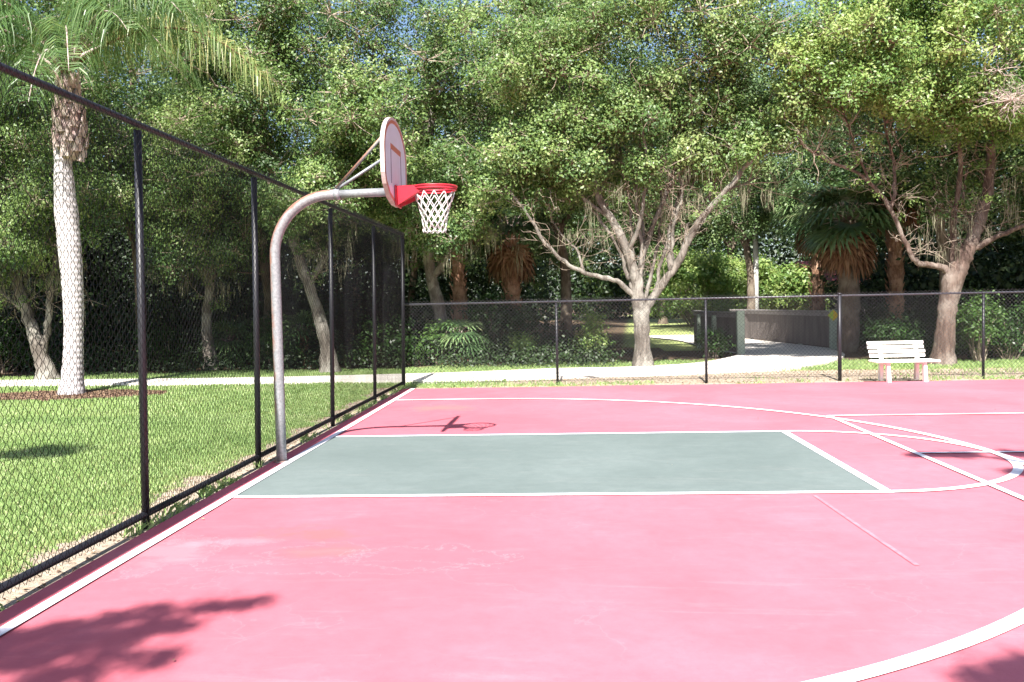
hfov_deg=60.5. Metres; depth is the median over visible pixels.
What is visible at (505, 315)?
shrub
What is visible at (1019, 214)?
woodland tree
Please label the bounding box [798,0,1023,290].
woodland tree
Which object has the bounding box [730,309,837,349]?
bridge wall
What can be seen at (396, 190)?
basketball hoop
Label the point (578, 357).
undergrowth
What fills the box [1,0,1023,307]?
sky
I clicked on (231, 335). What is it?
shrub
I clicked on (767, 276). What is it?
shrub
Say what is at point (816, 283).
fan palm
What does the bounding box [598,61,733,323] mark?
woodland tree
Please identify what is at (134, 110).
oak tree
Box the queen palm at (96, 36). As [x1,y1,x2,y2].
[0,0,286,394]
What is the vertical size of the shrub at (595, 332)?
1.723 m
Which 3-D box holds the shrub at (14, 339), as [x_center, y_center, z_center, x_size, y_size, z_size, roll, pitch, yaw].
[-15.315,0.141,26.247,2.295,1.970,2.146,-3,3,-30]
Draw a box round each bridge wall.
[691,310,744,354]
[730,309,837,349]
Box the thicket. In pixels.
[0,152,1023,360]
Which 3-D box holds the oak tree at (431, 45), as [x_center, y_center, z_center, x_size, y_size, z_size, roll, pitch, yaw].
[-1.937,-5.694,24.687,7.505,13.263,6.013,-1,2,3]
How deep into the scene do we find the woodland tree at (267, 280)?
28.00 m
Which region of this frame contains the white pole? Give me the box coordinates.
[753,201,758,308]
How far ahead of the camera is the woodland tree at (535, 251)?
37.27 m
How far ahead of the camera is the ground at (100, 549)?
19.00 m
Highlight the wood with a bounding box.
[0,87,1020,344]
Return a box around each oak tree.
[0,0,152,379]
[0,89,50,376]
[94,22,292,369]
[123,0,437,372]
[313,0,573,337]
[423,0,843,365]
[737,0,1023,365]
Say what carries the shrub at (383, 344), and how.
on the ground at (100, 549)
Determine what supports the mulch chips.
on the ground at (100, 549)
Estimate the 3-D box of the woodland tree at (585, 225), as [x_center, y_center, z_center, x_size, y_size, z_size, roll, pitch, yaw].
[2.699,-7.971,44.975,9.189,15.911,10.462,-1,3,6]
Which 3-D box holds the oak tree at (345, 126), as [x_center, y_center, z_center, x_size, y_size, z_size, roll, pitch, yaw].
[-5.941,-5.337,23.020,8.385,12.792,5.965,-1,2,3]
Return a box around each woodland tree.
[0,0,106,273]
[0,117,85,325]
[10,0,237,360]
[122,89,270,324]
[127,0,378,359]
[285,50,413,332]
[329,64,489,346]
[426,0,700,348]
[446,99,587,293]
[526,53,650,329]
[586,143,675,261]
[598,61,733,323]
[653,65,803,261]
[654,41,860,308]
[771,77,896,273]
[789,4,1009,283]
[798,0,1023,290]
[968,139,1023,260]
[992,30,1023,226]
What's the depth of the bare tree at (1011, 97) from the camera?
19.15 m
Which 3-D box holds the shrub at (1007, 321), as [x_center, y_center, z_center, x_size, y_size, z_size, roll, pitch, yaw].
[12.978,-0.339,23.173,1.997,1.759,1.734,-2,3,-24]
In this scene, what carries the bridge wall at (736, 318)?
on the bridge deck
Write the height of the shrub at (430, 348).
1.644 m
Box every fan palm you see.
[423,318,489,363]
[432,170,498,332]
[467,202,556,349]
[771,181,848,310]
[789,177,908,352]
[842,147,949,339]
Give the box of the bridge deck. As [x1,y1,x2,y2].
[649,335,826,352]
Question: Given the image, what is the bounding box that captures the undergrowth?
[1,289,1023,374]
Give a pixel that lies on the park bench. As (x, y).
(882, 362)
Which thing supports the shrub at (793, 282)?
on the ground at (100, 549)
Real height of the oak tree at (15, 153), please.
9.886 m
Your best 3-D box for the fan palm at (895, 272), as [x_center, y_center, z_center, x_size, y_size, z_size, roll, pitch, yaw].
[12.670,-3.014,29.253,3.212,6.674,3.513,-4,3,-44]
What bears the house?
on the ground at (100, 549)
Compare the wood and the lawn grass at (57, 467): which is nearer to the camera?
the lawn grass at (57, 467)
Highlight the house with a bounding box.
[779,261,875,310]
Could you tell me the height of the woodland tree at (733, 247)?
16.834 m
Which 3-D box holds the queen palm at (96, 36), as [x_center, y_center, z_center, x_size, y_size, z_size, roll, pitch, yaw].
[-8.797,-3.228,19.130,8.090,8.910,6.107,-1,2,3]
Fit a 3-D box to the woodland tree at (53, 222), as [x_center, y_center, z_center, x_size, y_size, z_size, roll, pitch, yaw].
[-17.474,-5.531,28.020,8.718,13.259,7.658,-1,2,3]
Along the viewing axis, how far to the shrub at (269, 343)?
25.15 m
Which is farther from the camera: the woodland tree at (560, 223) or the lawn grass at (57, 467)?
the woodland tree at (560, 223)
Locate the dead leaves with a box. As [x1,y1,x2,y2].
[3,367,1023,604]
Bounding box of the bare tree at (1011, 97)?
[968,55,1023,129]
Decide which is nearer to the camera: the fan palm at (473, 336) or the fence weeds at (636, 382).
the fence weeds at (636, 382)
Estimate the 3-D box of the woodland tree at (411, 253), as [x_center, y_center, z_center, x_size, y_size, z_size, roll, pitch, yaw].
[-3.723,-4.654,31.510,6.551,10.539,5.712,-2,3,-19]
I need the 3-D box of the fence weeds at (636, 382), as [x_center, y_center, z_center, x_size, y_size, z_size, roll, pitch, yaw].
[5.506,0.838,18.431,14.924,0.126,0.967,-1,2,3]
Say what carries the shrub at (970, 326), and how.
on the ground at (100, 549)
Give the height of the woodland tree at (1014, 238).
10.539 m
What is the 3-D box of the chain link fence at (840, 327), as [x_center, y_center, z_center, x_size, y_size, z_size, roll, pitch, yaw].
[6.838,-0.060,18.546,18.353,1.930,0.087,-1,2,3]
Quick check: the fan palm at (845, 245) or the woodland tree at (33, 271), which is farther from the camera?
the woodland tree at (33, 271)
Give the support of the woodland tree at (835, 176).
on the ground at (100, 549)
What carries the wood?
on the ground at (100, 549)
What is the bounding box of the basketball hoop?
[270,117,457,462]
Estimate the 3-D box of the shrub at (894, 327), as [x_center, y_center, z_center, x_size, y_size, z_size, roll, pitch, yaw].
[10.352,-0.103,23.814,1.803,1.380,1.873,0,3,20]
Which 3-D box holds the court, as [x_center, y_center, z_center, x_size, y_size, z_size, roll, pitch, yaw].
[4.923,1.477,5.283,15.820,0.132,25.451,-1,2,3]
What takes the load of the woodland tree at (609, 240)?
on the ground at (100, 549)
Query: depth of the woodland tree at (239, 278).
35.82 m
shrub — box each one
[0,315,34,372]
[123,319,194,369]
[193,318,266,365]
[236,311,309,367]
[282,310,339,366]
[345,311,427,366]
[410,319,466,364]
[458,285,534,359]
[500,327,539,365]
[567,305,615,361]
[572,266,631,318]
[643,243,746,326]
[689,318,735,358]
[694,253,789,309]
[769,260,834,310]
[859,312,931,358]
[956,287,1014,361]
[965,295,1023,359]
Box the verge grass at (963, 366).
[405,356,1023,387]
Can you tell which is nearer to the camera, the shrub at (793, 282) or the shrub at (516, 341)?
the shrub at (516, 341)
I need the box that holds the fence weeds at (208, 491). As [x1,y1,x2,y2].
[0,385,408,610]
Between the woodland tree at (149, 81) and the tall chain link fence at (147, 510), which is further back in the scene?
the woodland tree at (149, 81)
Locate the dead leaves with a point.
(61, 567)
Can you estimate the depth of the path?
21.68 m
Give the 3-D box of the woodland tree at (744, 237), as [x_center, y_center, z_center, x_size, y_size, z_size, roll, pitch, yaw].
[10.700,-7.273,39.164,9.098,14.638,7.934,-2,3,-11]
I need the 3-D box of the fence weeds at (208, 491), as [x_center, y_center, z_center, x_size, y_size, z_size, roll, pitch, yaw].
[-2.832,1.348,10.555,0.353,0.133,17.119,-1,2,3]
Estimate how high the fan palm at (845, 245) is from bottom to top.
5.508 m
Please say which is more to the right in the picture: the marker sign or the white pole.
the marker sign
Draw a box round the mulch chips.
[0,389,165,400]
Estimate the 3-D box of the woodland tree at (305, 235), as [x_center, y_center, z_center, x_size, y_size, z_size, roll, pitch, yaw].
[-6.415,-5.763,37.065,6.744,12.442,7.734,-2,3,-18]
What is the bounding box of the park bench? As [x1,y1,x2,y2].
[866,340,940,381]
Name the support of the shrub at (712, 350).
on the ground at (100, 549)
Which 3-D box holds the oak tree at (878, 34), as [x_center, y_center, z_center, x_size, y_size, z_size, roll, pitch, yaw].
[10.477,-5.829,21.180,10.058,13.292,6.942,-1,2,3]
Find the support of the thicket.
on the ground at (100, 549)
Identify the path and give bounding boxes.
[0,348,844,386]
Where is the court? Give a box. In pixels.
[0,379,1023,681]
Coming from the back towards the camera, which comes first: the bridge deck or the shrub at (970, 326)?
the bridge deck
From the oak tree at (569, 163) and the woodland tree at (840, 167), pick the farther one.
the woodland tree at (840, 167)
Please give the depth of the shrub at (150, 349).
25.77 m
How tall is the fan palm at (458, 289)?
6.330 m
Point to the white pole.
(755, 262)
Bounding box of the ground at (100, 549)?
[0,305,1023,611]
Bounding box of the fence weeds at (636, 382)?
[422,374,1023,387]
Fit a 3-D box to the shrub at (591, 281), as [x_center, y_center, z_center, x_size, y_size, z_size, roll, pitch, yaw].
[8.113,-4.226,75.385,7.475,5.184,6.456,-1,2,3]
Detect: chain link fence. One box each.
[0,57,405,597]
[404,289,1023,384]
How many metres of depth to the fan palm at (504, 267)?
28.11 m
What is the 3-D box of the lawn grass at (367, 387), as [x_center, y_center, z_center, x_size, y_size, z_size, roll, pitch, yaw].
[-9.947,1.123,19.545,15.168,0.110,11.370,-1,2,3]
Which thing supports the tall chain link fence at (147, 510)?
on the ground at (100, 549)
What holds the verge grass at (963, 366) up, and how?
on the ground at (100, 549)
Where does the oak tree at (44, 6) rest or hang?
on the ground at (100, 549)
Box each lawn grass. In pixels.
[0,366,436,426]
[0,412,329,579]
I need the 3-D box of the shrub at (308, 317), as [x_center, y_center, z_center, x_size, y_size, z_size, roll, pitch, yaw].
[-6.201,0.162,26.172,2.410,2.220,2.424,-1,2,3]
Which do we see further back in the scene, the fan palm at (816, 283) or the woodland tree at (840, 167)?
the woodland tree at (840, 167)
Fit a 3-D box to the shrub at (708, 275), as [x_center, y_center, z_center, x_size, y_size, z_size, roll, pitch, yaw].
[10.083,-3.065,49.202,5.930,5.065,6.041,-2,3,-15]
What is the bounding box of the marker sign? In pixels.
[827,310,837,320]

